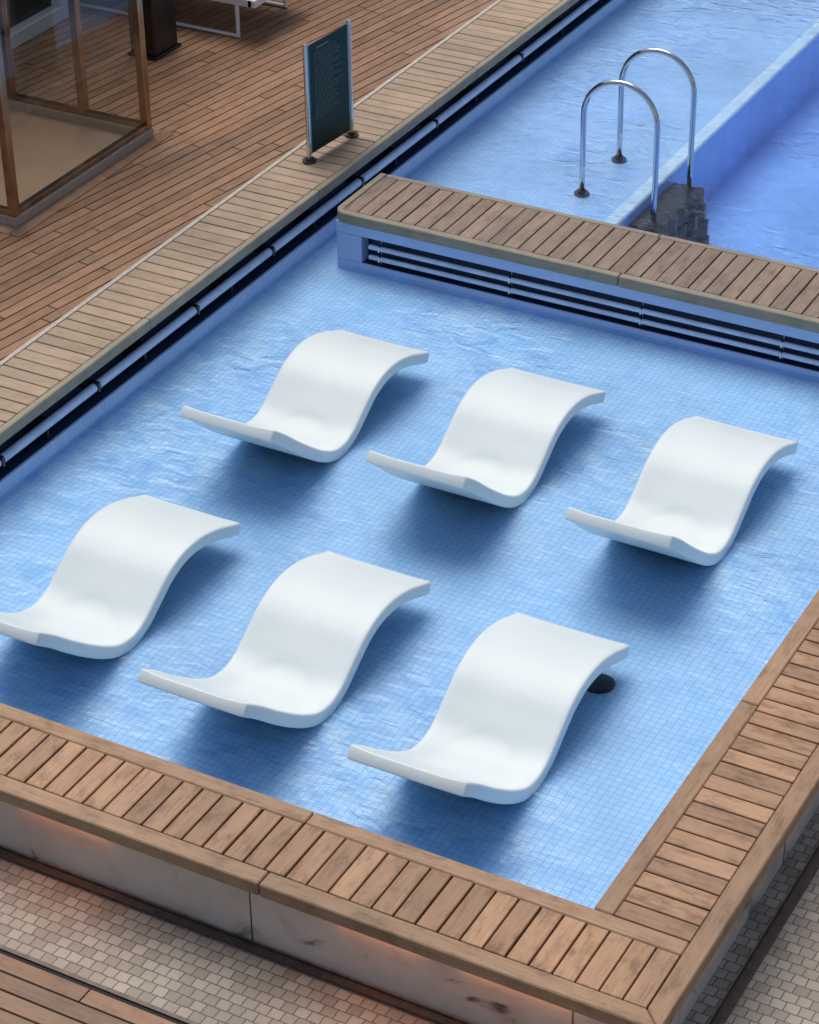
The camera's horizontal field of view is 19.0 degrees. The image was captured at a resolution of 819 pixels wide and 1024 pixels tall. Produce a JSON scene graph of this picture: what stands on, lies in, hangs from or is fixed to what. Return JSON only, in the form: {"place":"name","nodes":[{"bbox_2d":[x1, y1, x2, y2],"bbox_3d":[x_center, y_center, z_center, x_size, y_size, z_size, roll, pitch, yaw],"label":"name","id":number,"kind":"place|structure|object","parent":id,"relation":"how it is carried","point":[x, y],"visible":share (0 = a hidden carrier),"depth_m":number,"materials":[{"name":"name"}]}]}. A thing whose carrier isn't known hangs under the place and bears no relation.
{"place":"outdoors","nodes":[
{"label":"outdoors","id":0,"kind":"place"},
{"bbox_2d":[6,0,80,49],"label":"building facade","id":1,"kind":"structure","parent":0,"point":[29,19],"depth_m":18.93,"materials":[{"name":"white paint"}]},
{"bbox_2d":[6,0,51,28],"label":"window glass","id":2,"kind":"structure","parent":1,"relation":"in","point":[19,11],"depth_m":18.87,"materials":[{"name":"grey"}]},
{"bbox_2d":[10,0,68,49],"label":"window frame","id":3,"kind":"structure","parent":1,"relation":"in","point":[54,14],"depth_m":18.97,"materials":[{"name":"white paint"}]},
{"bbox_2d":[0,0,496,360],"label":"teak deck","id":4,"kind":"structure","parent":0,"point":[227,111],"depth_m":17.86,"materials":[{"name":"brown wood"}]},
{"bbox_2d":[0,0,172,236],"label":"glass enclosure","id":5,"kind":"object","parent":4,"relation":"on","point":[52,152],"visible":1,"depth_m":17.09,"materials":[{"name":"brown wood"}]},
{"bbox_2d":[127,42,181,60],"bbox_3d":[-1.944,-3.530,18.680,0.270,0.020,0.350,16,37,24],"label":"base plate","id":6,"kind":"object","parent":4,"relation":"on","point":[165,52],"visible":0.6,"depth_m":18.59,"materials":[{"name":"black metal"}]},
{"bbox_2d":[127,0,176,56],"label":"shaft","id":7,"kind":"object","parent":6,"relation":"on","point":[159,16],"visible":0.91,"depth_m":18.48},
{"bbox_2d":[79,0,286,37],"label":"sun lounger","id":8,"kind":"object","parent":4,"relation":"on","point":[249,3],"visible":0.85,"depth_m":18.90,"materials":[{"name":"white paint"}]},
{"bbox_2d":[0,806,818,1023],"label":"terrace pavement","id":9,"kind":"structure","parent":0,"point":[167,966],"depth_m":10.99,"materials":[{"name":"beige tile"}]},
{"bbox_2d":[0,944,199,1023],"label":"teak deck","id":10,"kind":"structure","parent":9,"relation":"on","point":[33,990],"depth_m":10.77,"materials":[{"name":"brown wood"}]},
{"bbox_2d":[0,801,679,1023],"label":"front wall","id":11,"kind":"structure","parent":9,"relation":"on","point":[435,985],"depth_m":10.98,"materials":[{"name":"pink stone"}]},
{"bbox_2d":[249,842,785,1023],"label":"panel joints","id":12,"kind":"object","parent":11,"relation":"in","point":[252,930],"visible":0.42,"depth_m":11.03,"materials":[{"name":"metal"}]},
{"bbox_2d":[0,0,818,908],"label":"pool basin","id":13,"kind":"object","parent":9,"relation":"in","point":[702,642],"visible":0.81,"depth_m":14.24,"materials":[{"name":"tile"}]},
{"bbox_2d":[0,494,239,658],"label":"pool lounge chair","id":14,"kind":"object","parent":13,"relation":"on","point":[122,562],"visible":1,"depth_m":13.13,"materials":[{"name":"white plastic"}]},
{"bbox_2d":[138,551,430,727],"bbox_3d":[-0.611,0.644,12.486,0.648,0.554,1.836,16,37,24],"label":"pool lounge chair","id":15,"kind":"object","parent":13,"relation":"on","point":[316,621],"visible":1,"depth_m":12.61,"materials":[{"name":"white plastic"}]},
{"bbox_2d":[180,329,428,462],"bbox_3d":[-0.604,-0.719,14.594,0.648,0.554,1.836,16,37,24],"label":"pool lounge chair","id":16,"kind":"object","parent":13,"relation":"on","point":[326,387],"visible":1,"depth_m":14.72,"materials":[{"name":"white plastic"}]},
{"bbox_2d":[0,0,818,1023],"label":"wooden coping","id":17,"kind":"object","parent":13,"relation":"on","point":[642,940],"visible":0.98,"depth_m":11.10,"materials":[{"name":"brown wood"}]},
{"bbox_2d":[302,19,358,163],"bbox_3d":[-0.557,-2.905,16.901,0.100,0.860,0.612,19,38,28],"label":"pool rules sign","id":18,"kind":"object","parent":17,"relation":"on","point":[328,84],"visible":1,"depth_m":16.89,"materials":[{"name":"black metal"}]},
{"bbox_2d":[29,0,818,822],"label":"pool water","id":19,"kind":"structure","parent":13,"relation":"in","point":[573,196],"depth_m":17.98,"materials":[{"name":"liquid"}]},
{"bbox_2d":[366,367,604,507],"bbox_3d":[0.459,-0.454,14.154,0.648,0.554,1.836,16,37,24],"label":"pool lounge chair","id":20,"kind":"object","parent":13,"relation":"on","point":[506,426],"visible":1,"depth_m":14.29,"materials":[{"name":"white plastic"}]},
{"bbox_2d":[347,613,628,803],"bbox_3d":[0.409,0.959,11.971,0.648,0.554,1.836,16,36,24],"label":"pool lounge chair","id":21,"kind":"object","parent":13,"relation":"on","point":[519,684],"visible":1,"depth_m":12.10,"materials":[{"name":"white plastic"}]},
{"bbox_2d":[336,173,818,383],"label":"pool divider","id":22,"kind":"object","parent":13,"relation":"attached to","point":[741,308],"visible":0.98,"depth_m":15.76,"materials":[{"name":"brown wood"}]},
{"bbox_2d":[587,674,615,693],"bbox_3d":[0.973,0.878,12.579,0.170,0.013,0.170,16,37,24],"label":"floor drain","id":23,"kind":"object","parent":13,"relation":"on","point":[602,683],"visible":0.65,"depth_m":12.56,"materials":[{"name":"grey metal"}]},
{"bbox_2d":[574,48,709,244],"bbox_3d":[1.626,-2.422,17.351,0.807,1.485,0.979,16,37,24],"label":"pool ladder","id":24,"kind":"object","parent":13,"relation":"on","point":[675,210],"visible":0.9,"depth_m":17.40,"materials":[{"name":"silver metal"}]},
{"bbox_2d":[565,416,797,565],"bbox_3d":[1.527,-0.137,13.635,0.648,0.554,1.836,16,37,25],"label":"pool lounge chair","id":25,"kind":"object","parent":13,"relation":"on","point":[699,480],"visible":1,"depth_m":13.77,"materials":[{"name":"white plastic"}]},
{"bbox_2d":[0,844,818,1023],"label":"drain channel","id":26,"kind":"object","parent":9,"relation":"on","point":[727,1005],"depth_m":11.09,"materials":[{"name":"metal"}]},
{"bbox_2d":[679,790,818,1023],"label":"side wall","id":27,"kind":"structure","parent":9,"relation":"on","point":[732,934],"depth_m":11.14,"materials":[{"name":"grey stone"}]}
]}

